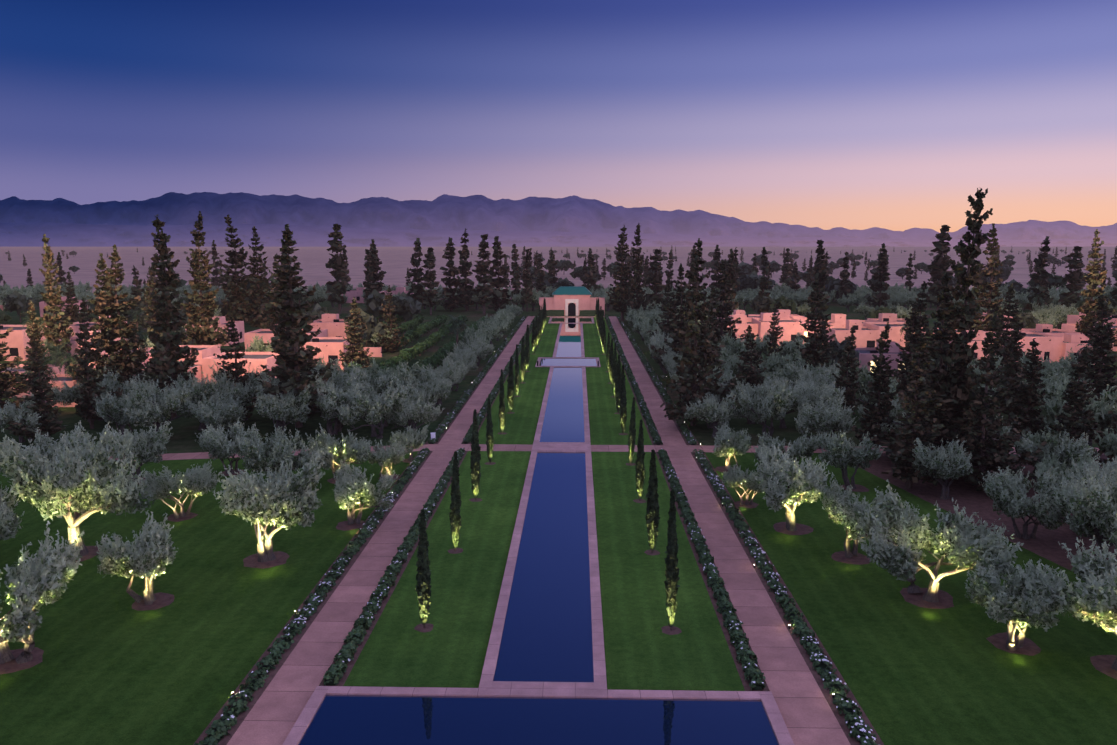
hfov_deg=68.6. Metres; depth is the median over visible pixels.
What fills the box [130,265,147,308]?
tall cypress
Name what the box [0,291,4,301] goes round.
olive grove
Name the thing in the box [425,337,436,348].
orange tree
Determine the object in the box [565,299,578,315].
pavilion gate frame
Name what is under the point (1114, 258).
belt cypress
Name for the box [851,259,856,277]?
belt cypress
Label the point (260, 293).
conifer tree
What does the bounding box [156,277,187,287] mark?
belt tree
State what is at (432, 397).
olive tree
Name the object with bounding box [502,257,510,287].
tall cypress
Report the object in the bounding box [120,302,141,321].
garden tree
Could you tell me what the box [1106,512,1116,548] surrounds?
olive tree
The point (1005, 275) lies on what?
belt tree
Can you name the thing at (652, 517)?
pencil cypress
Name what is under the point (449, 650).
lawn
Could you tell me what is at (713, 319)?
tall cypress
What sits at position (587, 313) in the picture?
hedge
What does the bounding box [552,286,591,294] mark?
pavilion roof
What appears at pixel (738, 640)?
flower hedge
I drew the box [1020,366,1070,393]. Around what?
olive grove
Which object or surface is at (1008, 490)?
olive tree
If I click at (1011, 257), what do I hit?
belt tree
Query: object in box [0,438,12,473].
olive tree
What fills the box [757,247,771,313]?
tall cypress
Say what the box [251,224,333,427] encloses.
tall cypress
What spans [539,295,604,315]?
pavilion walls
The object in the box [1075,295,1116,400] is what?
conifer tree
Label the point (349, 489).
olive tree
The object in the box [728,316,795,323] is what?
villa roofs
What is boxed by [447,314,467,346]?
tree
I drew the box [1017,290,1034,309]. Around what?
olive grove
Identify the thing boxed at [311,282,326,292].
olive grove
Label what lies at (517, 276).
tall cypress
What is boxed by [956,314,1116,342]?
villa roofs
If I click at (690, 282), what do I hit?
tall cypress
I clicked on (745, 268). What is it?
belt tree
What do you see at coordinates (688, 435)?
flower border
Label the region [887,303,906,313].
garden olive
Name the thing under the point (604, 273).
belt cypress
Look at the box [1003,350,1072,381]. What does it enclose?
olive grove
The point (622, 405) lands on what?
pencil cypress
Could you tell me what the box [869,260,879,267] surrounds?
belt tree
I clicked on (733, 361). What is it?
olive grove
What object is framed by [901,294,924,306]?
olive grove
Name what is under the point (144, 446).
olive tree
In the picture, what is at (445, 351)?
orange tree
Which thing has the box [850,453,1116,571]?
grove soil
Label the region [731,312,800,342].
villa openings
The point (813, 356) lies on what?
tall cypress
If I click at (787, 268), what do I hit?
tall cypress
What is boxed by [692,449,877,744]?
flower border
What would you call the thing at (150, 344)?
garden olive
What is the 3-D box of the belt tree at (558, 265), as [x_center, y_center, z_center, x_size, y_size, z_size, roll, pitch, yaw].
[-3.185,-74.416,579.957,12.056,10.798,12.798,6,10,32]
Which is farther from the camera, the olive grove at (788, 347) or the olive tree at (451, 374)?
the olive grove at (788, 347)
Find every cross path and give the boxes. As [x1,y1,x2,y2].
[108,444,437,460]
[458,444,532,450]
[591,445,665,451]
[687,445,1103,453]
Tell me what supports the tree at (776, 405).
on the grove floor
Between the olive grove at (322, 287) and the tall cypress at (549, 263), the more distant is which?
the tall cypress at (549, 263)
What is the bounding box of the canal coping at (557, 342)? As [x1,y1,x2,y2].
[553,323,584,356]
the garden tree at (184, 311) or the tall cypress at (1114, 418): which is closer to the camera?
the tall cypress at (1114, 418)
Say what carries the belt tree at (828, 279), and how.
on the ground at (395, 264)
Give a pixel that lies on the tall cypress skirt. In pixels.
(890, 445)
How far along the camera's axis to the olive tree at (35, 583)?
40.27 m
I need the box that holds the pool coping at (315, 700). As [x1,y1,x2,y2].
[282,686,793,744]
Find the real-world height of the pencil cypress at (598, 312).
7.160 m
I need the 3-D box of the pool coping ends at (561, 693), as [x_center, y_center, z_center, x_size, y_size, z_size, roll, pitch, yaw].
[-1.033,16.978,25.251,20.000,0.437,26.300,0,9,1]
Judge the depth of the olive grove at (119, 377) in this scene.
102.79 m
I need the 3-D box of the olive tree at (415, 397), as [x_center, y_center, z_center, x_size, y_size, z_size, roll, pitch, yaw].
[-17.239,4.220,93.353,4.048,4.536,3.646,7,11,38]
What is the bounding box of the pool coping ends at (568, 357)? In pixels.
[539,357,596,366]
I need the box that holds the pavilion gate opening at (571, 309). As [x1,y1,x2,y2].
[568,303,575,315]
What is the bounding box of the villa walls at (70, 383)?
[27,348,152,406]
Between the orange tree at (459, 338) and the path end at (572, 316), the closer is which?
the orange tree at (459, 338)
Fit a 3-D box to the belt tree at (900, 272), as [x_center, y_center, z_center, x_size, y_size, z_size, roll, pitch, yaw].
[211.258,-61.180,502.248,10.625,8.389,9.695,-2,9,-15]
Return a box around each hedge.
[323,448,464,684]
[462,316,537,443]
[546,310,563,315]
[579,310,603,315]
[604,315,662,444]
[657,448,765,690]
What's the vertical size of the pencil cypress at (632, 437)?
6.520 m
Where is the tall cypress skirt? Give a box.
[861,371,1013,477]
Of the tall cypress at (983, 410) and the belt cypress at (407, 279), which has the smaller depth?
the tall cypress at (983, 410)
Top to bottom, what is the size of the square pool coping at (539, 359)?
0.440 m
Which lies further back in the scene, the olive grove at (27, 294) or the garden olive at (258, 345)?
the olive grove at (27, 294)
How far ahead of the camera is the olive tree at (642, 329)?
169.15 m
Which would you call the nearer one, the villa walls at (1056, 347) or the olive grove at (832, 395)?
the olive grove at (832, 395)
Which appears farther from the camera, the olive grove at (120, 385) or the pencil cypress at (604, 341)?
the pencil cypress at (604, 341)
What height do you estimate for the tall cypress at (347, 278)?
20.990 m
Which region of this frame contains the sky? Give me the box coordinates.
[0,0,1116,232]
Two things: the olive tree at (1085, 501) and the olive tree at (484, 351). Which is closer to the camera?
the olive tree at (1085, 501)
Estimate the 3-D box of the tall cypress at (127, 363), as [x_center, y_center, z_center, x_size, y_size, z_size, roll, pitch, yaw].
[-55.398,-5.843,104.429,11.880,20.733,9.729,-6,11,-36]
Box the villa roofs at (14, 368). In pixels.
[0,323,227,370]
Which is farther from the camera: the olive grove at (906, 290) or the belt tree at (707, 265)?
the belt tree at (707, 265)
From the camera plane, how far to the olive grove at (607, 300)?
259.69 m
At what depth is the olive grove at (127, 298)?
268.53 m
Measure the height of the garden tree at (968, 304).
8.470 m
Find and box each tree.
[0,309,11,324]
[0,422,156,555]
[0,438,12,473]
[0,483,24,539]
[0,521,83,663]
[1,420,94,477]
[4,290,38,321]
[69,266,79,273]
[95,510,178,604]
[99,420,172,481]
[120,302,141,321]
[139,308,151,327]
[140,460,219,518]
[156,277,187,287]
[177,300,193,319]
[195,417,258,473]
[209,297,232,319]
[209,449,324,561]
[237,425,324,477]
[240,278,270,289]
[302,303,328,320]
[305,424,371,479]
[332,458,398,524]
[343,308,375,345]
[347,309,387,346]
[348,361,361,370]
[363,289,397,321]
[368,439,405,478]
[379,359,395,369]
[383,397,444,435]
[388,356,402,369]
[388,423,429,460]
[392,291,422,321]
[396,315,403,324]
[397,352,411,362]
[398,325,404,335]
[399,348,414,357]
[402,390,425,427]
[404,333,413,341]
[404,379,444,409]
[406,321,413,330]
[406,330,417,342]
[411,347,421,358]
[412,326,424,335]
[414,342,425,355]
[415,317,422,324]
[415,364,459,404]
[417,375,452,409]
[418,324,429,335]
[421,342,428,353]
[422,357,436,368]
[424,322,432,333]
[424,340,432,350]
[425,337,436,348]
[426,359,459,398]
[429,334,439,346]
[430,319,441,328]
[430,331,442,344]
[430,355,440,368]
[432,353,444,366]
[434,362,469,390]
[435,315,445,325]
[437,347,449,355]
[438,328,448,340]
[440,356,463,385]
[443,342,455,352]
[444,346,453,357]
[444,350,475,361]
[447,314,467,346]
[447,351,478,379]
[451,336,462,342]
[452,343,480,356]
[458,333,492,360]
[461,324,492,343]
[465,326,484,335]
[466,338,493,365]
[476,314,501,328]
[476,325,503,340]
[478,320,499,343]
[492,311,511,317]
[492,317,509,340]
[497,309,515,319]
[498,311,513,324]
[501,303,520,315]
[506,304,522,319]
[520,266,537,284]
[533,271,562,287]
[544,260,561,270]
[552,277,573,288]
[560,260,572,270]
[569,266,594,280]
[596,272,601,280]
[606,262,619,271]
[608,265,620,280]
[626,311,647,333]
[627,304,648,314]
[632,315,653,337]
[632,318,650,340]
[639,321,656,334]
[640,326,653,335]
[642,329,659,341]
[643,269,663,277]
[644,333,665,345]
[648,336,671,349]
[649,329,677,343]
[649,338,674,373]
[661,351,682,368]
[662,347,678,357]
[662,354,679,375]
[684,390,736,437]
[689,395,729,427]
[696,376,738,401]
[701,262,713,271]
[712,422,750,470]
[721,464,765,504]
[725,262,752,277]
[737,271,775,290]
[751,295,774,312]
[752,255,767,269]
[753,428,822,463]
[754,441,829,530]
[759,260,781,277]
[769,295,796,311]
[789,253,798,259]
[799,398,856,448]
[800,271,813,282]
[816,430,884,488]
[818,472,887,557]
[821,276,836,284]
[825,277,857,298]
[827,336,859,366]
[828,261,839,270]
[836,258,848,264]
[847,253,859,262]
[852,479,1023,602]
[866,279,878,285]
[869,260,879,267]
[869,305,891,317]
[870,266,879,273]
[872,411,909,441]
[895,267,911,279]
[912,437,973,499]
[913,262,927,273]
[948,275,958,286]
[949,301,982,319]
[965,559,1068,650]
[979,466,1073,539]
[988,265,1010,281]
[998,263,1013,270]
[999,416,1011,437]
[1000,279,1022,290]
[1002,282,1025,291]
[1003,259,1015,265]
[1005,254,1014,259]
[1009,311,1038,328]
[1010,535,1116,670]
[1014,429,1098,470]
[1016,289,1032,294]
[1026,273,1066,289]
[1041,460,1116,570]
[1045,255,1056,265]
[1053,259,1065,265]
[1061,256,1071,263]
[1075,297,1098,309]
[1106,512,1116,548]
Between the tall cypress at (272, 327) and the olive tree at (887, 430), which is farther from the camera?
the tall cypress at (272, 327)
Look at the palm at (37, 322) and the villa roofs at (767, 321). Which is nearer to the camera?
the palm at (37, 322)
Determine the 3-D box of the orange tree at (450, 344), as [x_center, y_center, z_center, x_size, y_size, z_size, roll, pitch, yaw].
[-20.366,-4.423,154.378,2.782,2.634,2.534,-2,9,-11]
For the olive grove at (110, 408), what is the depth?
86.84 m
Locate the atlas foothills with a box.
[0,222,1116,246]
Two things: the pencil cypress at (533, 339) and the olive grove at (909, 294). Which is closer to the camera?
the pencil cypress at (533, 339)
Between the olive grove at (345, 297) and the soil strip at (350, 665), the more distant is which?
the olive grove at (345, 297)
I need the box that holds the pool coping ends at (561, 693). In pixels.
[326,686,760,699]
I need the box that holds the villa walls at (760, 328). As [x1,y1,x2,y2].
[717,309,818,344]
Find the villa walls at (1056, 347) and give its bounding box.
[933,312,1116,364]
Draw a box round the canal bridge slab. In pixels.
[532,443,590,449]
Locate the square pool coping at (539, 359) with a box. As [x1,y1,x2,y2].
[535,357,600,366]
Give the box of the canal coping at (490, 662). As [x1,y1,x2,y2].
[479,450,606,689]
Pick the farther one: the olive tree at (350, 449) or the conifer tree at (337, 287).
the conifer tree at (337, 287)
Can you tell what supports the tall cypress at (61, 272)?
on the grove floor
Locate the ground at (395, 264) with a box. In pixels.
[0,247,1116,294]
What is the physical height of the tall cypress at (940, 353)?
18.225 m
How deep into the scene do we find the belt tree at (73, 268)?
607.11 m
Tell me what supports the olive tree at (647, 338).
on the grove floor
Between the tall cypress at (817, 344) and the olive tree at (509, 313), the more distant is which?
the olive tree at (509, 313)
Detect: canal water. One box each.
[493,452,593,681]
[539,367,584,441]
[556,323,581,356]
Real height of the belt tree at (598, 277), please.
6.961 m
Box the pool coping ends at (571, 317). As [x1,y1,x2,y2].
[552,317,590,317]
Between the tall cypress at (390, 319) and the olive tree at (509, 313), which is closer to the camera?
the tall cypress at (390, 319)
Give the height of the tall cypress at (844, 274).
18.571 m
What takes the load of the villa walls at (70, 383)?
on the grove floor
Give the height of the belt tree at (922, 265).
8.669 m
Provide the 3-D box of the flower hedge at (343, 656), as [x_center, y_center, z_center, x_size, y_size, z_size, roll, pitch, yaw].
[-10.296,11.116,60.715,1.153,0.724,44.725,0,9,1]
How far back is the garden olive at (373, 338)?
157.79 m
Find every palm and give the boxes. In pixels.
[12,358,62,392]
[21,312,42,339]
[39,342,71,366]
[51,352,84,381]
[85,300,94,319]
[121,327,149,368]
[345,321,366,344]
[900,322,914,336]
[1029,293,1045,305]
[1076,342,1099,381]
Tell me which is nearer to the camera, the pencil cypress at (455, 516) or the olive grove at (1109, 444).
the pencil cypress at (455, 516)
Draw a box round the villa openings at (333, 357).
[202,317,381,380]
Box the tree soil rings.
[0,329,1116,679]
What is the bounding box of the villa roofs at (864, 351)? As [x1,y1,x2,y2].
[830,320,905,353]
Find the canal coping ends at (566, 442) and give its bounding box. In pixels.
[539,366,584,443]
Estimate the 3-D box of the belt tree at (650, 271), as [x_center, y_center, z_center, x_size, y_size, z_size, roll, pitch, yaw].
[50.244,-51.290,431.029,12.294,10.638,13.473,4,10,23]
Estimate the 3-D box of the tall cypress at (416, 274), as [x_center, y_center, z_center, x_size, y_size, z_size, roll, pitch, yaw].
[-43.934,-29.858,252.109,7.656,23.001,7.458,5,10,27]
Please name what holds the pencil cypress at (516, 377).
on the tree soil rings
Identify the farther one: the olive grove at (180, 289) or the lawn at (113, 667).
the olive grove at (180, 289)
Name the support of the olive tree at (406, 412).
on the grove floor
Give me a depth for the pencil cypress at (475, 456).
66.24 m
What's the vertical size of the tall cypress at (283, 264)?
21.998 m
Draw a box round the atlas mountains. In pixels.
[0,192,1116,239]
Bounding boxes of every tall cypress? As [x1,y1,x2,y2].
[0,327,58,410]
[3,339,67,439]
[19,300,46,368]
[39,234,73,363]
[54,252,66,286]
[57,272,84,324]
[67,253,121,379]
[74,244,163,391]
[74,298,123,428]
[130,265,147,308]
[138,266,155,328]
[141,265,164,336]
[143,215,198,418]
[180,211,229,345]
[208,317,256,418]
[209,240,222,286]
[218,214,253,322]
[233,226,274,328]
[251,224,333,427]
[259,255,300,328]
[268,276,312,381]
[279,244,298,305]
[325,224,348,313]
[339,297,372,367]
[341,245,350,285]
[363,249,374,297]
[366,239,378,291]
[366,245,386,294]
[373,285,409,352]
[406,238,426,312]
[421,247,439,314]
[439,237,463,310]
[455,228,475,310]
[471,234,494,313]
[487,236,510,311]
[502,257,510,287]
[509,244,520,287]
[510,260,522,306]
[520,249,532,311]
[528,248,532,267]
[547,247,552,271]
[585,251,601,291]
[592,258,597,285]
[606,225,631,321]
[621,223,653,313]
[642,260,650,288]
[646,249,665,304]
[646,279,679,337]
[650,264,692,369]
[660,238,743,425]
[679,259,745,343]
[687,260,701,303]
[697,286,722,369]
[709,245,722,289]
[718,249,738,310]
[733,247,741,292]
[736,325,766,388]
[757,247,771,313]
[764,302,785,359]
[778,248,792,286]
[781,280,843,369]
[807,240,829,317]
[811,314,829,360]
[812,245,826,288]
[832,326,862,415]
[838,252,850,305]
[851,322,901,453]
[864,243,890,307]
[880,335,967,489]
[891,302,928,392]
[903,281,935,370]
[920,272,1000,462]
[925,292,953,387]
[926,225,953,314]
[928,269,936,285]
[931,187,992,442]
[948,223,1005,331]
[958,312,1045,491]
[983,284,1024,376]
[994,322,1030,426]
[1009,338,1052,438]
[1023,236,1052,310]
[1041,346,1113,465]
[1058,246,1084,308]
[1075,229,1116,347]
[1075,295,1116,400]
[1080,259,1085,289]
[1084,379,1116,459]
[1107,273,1116,306]
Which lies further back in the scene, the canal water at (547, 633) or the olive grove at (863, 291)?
the olive grove at (863, 291)
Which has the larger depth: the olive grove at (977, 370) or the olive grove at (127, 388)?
the olive grove at (977, 370)
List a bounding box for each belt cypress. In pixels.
[26,269,32,286]
[405,268,410,285]
[520,246,525,268]
[532,251,539,286]
[534,254,545,292]
[547,251,558,287]
[581,261,589,286]
[601,258,606,279]
[664,250,674,292]
[688,245,696,282]
[751,253,758,272]
[789,257,795,286]
[789,262,800,292]
[801,259,806,270]
[804,255,814,285]
[806,273,811,288]
[824,251,829,274]
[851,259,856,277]
[904,253,914,290]
[912,267,917,278]
[1029,261,1032,273]
[1051,262,1055,274]
[1102,249,1105,265]
[1111,246,1116,270]
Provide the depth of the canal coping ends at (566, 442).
86.01 m
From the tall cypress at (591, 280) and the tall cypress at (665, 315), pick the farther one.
the tall cypress at (591, 280)
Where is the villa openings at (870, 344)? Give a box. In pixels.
[830,316,891,357]
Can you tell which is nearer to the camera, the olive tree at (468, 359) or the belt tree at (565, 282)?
the olive tree at (468, 359)
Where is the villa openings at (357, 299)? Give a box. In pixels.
[43,290,365,313]
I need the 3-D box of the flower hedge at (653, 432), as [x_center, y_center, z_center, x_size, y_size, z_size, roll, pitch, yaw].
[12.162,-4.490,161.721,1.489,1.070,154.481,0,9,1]
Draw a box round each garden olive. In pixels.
[0,300,8,311]
[78,308,92,319]
[137,335,154,347]
[170,326,185,341]
[214,308,221,315]
[245,336,273,351]
[315,354,326,371]
[369,324,393,351]
[794,300,810,315]
[853,303,874,319]
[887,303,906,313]
[897,306,922,318]
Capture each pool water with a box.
[298,695,778,744]
[539,358,596,365]
[551,318,591,322]
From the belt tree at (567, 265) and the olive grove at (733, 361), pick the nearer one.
the olive grove at (733, 361)
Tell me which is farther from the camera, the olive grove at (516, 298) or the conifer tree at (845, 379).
the olive grove at (516, 298)
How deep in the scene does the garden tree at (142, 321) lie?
188.06 m
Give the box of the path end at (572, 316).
[547,316,604,316]
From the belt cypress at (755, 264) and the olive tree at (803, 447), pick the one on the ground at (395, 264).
the belt cypress at (755, 264)
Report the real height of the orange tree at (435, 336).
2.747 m
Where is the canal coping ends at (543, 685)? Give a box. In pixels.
[492,450,593,688]
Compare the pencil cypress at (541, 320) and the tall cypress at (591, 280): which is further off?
the tall cypress at (591, 280)
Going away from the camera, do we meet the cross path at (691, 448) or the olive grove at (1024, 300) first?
the cross path at (691, 448)
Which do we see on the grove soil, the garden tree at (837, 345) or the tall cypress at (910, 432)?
the tall cypress at (910, 432)
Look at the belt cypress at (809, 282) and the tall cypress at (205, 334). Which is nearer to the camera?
the tall cypress at (205, 334)
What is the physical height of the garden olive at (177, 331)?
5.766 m
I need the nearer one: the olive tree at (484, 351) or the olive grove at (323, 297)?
the olive tree at (484, 351)
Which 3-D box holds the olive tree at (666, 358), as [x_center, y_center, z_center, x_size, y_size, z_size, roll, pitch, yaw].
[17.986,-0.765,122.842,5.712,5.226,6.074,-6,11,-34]
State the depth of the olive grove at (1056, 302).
255.29 m
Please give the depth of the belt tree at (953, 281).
353.95 m
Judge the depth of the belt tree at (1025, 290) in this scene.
295.77 m
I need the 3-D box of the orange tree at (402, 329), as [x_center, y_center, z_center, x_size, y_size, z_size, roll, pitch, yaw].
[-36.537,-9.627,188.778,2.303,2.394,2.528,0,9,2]
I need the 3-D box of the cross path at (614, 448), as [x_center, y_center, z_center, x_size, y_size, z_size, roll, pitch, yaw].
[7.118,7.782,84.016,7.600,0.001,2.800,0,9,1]
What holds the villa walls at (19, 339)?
on the grove floor
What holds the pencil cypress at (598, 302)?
on the tree soil rings
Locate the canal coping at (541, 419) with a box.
[533,366,590,443]
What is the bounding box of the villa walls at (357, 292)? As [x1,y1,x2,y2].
[0,287,537,316]
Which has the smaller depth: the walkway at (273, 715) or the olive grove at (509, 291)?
the walkway at (273, 715)
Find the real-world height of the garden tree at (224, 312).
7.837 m
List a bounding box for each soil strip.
[193,317,526,744]
[319,330,531,685]
[605,319,769,690]
[617,318,883,744]
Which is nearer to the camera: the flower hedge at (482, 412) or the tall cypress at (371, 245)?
the flower hedge at (482, 412)
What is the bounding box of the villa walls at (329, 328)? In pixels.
[179,314,381,383]
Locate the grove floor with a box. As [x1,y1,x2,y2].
[0,295,1116,679]
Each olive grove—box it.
[0,284,8,291]
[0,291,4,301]
[0,394,42,442]
[3,287,11,297]
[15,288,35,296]
[19,285,36,291]
[19,290,32,298]
[33,291,45,301]
[34,288,53,295]
[51,362,121,421]
[61,291,81,299]
[74,279,93,289]
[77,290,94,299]
[85,295,98,308]
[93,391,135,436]
[96,366,137,384]
[111,289,131,302]
[116,382,127,397]
[121,375,172,424]
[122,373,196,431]
[129,292,147,306]
[135,360,187,382]
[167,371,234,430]
[175,284,190,300]
[181,294,195,304]
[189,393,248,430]
[194,381,251,429]
[208,360,271,420]
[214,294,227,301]
[252,368,311,426]
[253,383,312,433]
[301,290,320,307]
[301,358,339,409]
[307,287,325,303]
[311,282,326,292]
[311,368,347,416]
[311,372,365,431]
[312,371,366,435]
[315,291,327,303]
[323,288,334,306]
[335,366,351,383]
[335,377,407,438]
[340,294,347,308]
[341,361,389,417]
[343,358,392,391]
[346,284,354,289]
[361,381,410,426]
[366,356,407,394]
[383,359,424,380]
[388,362,451,416]
[431,283,444,291]
[437,288,443,296]
[500,287,512,299]
[511,290,524,310]
[528,289,539,310]
[537,291,551,296]
[544,286,555,296]
[589,288,600,295]
[598,285,611,291]
[601,293,619,310]
[647,300,662,310]
[647,305,666,315]
[650,312,677,323]
[654,316,678,325]
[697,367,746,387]
[702,329,739,355]
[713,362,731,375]
[715,347,752,375]
[721,342,733,358]
[727,292,744,309]
[727,335,750,357]
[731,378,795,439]
[731,379,780,423]
[738,294,753,308]
[741,332,770,355]
[743,292,757,306]
[744,287,759,294]
[744,356,776,374]
[754,350,781,368]
[755,365,792,385]
[759,372,813,427]
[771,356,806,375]
[773,283,790,292]
[774,352,796,378]
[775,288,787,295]
[776,346,808,387]
[778,328,816,357]
[780,352,818,385]
[782,289,800,296]
[787,360,840,386]
[791,293,803,306]
[791,379,846,411]
[794,399,854,437]
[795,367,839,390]
[796,286,813,294]
[797,291,811,304]
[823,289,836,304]
[832,360,872,400]
[836,293,855,311]
[845,360,900,395]
[852,286,869,293]
[853,295,866,308]
[854,289,870,307]
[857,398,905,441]
[858,383,898,405]
[859,288,871,303]
[881,286,901,293]
[885,291,899,296]
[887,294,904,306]
[889,281,905,289]
[893,286,910,292]
[897,288,910,306]
[899,291,915,307]
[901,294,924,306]
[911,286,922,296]
[949,299,967,304]
[967,355,1003,389]
[979,307,991,311]
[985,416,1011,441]
[987,284,1007,293]
[996,298,1021,310]
[1000,289,1014,298]
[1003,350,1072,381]
[1014,424,1068,479]
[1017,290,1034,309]
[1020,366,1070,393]
[1021,298,1030,303]
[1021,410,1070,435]
[1032,301,1047,310]
[1033,313,1059,328]
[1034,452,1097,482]
[1037,456,1114,537]
[1038,302,1065,319]
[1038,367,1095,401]
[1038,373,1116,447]
[1044,292,1058,300]
[1046,311,1068,328]
[1049,297,1060,306]
[1050,284,1069,292]
[1057,372,1091,387]
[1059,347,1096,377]
[1066,305,1078,314]
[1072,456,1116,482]
[1094,428,1116,456]
[1095,288,1111,302]
[1096,285,1110,290]
[1104,301,1116,314]
[1111,488,1116,511]
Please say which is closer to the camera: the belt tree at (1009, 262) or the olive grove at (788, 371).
the olive grove at (788, 371)
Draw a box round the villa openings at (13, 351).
[0,325,241,386]
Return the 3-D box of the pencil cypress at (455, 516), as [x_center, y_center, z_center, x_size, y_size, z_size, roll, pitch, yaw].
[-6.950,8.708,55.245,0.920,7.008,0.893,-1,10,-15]
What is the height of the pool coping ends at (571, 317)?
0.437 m
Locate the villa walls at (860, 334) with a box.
[821,313,924,375]
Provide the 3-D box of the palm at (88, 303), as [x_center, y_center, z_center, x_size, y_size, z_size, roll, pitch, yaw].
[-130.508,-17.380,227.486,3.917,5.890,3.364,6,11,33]
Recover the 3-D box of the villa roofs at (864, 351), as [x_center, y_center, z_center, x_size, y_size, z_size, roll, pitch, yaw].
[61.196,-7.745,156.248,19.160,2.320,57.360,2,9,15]
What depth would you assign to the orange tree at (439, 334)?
171.28 m
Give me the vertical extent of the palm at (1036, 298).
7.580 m
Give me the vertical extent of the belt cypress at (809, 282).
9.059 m
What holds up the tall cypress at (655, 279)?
on the grove floor
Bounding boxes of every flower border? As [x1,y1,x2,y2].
[194,448,429,744]
[427,315,525,443]
[617,315,696,444]
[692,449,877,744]
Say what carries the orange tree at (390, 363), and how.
on the grove floor
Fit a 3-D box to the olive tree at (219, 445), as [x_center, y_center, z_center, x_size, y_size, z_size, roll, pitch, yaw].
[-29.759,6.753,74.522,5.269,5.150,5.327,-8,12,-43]
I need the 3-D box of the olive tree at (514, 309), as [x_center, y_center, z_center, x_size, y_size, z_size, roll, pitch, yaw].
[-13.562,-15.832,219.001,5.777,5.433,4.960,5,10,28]
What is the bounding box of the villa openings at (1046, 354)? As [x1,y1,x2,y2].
[961,315,1116,363]
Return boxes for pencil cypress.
[414,509,431,627]
[449,451,461,550]
[470,409,480,499]
[486,398,494,463]
[498,369,504,433]
[507,356,514,412]
[514,344,519,394]
[520,336,525,382]
[525,324,529,369]
[531,319,535,352]
[535,315,538,345]
[538,305,541,339]
[541,306,542,333]
[543,298,545,329]
[596,298,599,328]
[597,304,599,333]
[598,306,601,339]
[600,310,603,345]
[601,320,606,352]
[606,332,609,371]
[608,339,613,381]
[612,343,616,396]
[614,355,620,412]
[618,365,626,433]
[627,397,636,463]
[635,419,645,500]
[645,449,660,552]
[664,489,679,630]
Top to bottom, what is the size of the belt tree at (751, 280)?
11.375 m
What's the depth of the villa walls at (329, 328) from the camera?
137.14 m
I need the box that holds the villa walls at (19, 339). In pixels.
[0,316,244,397]
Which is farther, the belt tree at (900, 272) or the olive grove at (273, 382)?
the belt tree at (900, 272)
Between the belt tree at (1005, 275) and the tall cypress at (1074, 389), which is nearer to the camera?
the tall cypress at (1074, 389)
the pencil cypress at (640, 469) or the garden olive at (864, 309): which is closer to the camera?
the pencil cypress at (640, 469)
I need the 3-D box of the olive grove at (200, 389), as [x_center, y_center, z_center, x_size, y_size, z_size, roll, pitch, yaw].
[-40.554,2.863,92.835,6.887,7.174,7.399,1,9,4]
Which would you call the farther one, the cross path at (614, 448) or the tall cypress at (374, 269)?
the tall cypress at (374, 269)
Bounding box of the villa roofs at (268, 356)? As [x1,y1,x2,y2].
[189,321,345,366]
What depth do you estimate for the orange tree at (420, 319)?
209.74 m
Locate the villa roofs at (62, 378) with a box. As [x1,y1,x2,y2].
[50,350,132,380]
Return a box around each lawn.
[0,451,418,744]
[343,317,559,687]
[583,317,744,690]
[705,452,1116,744]

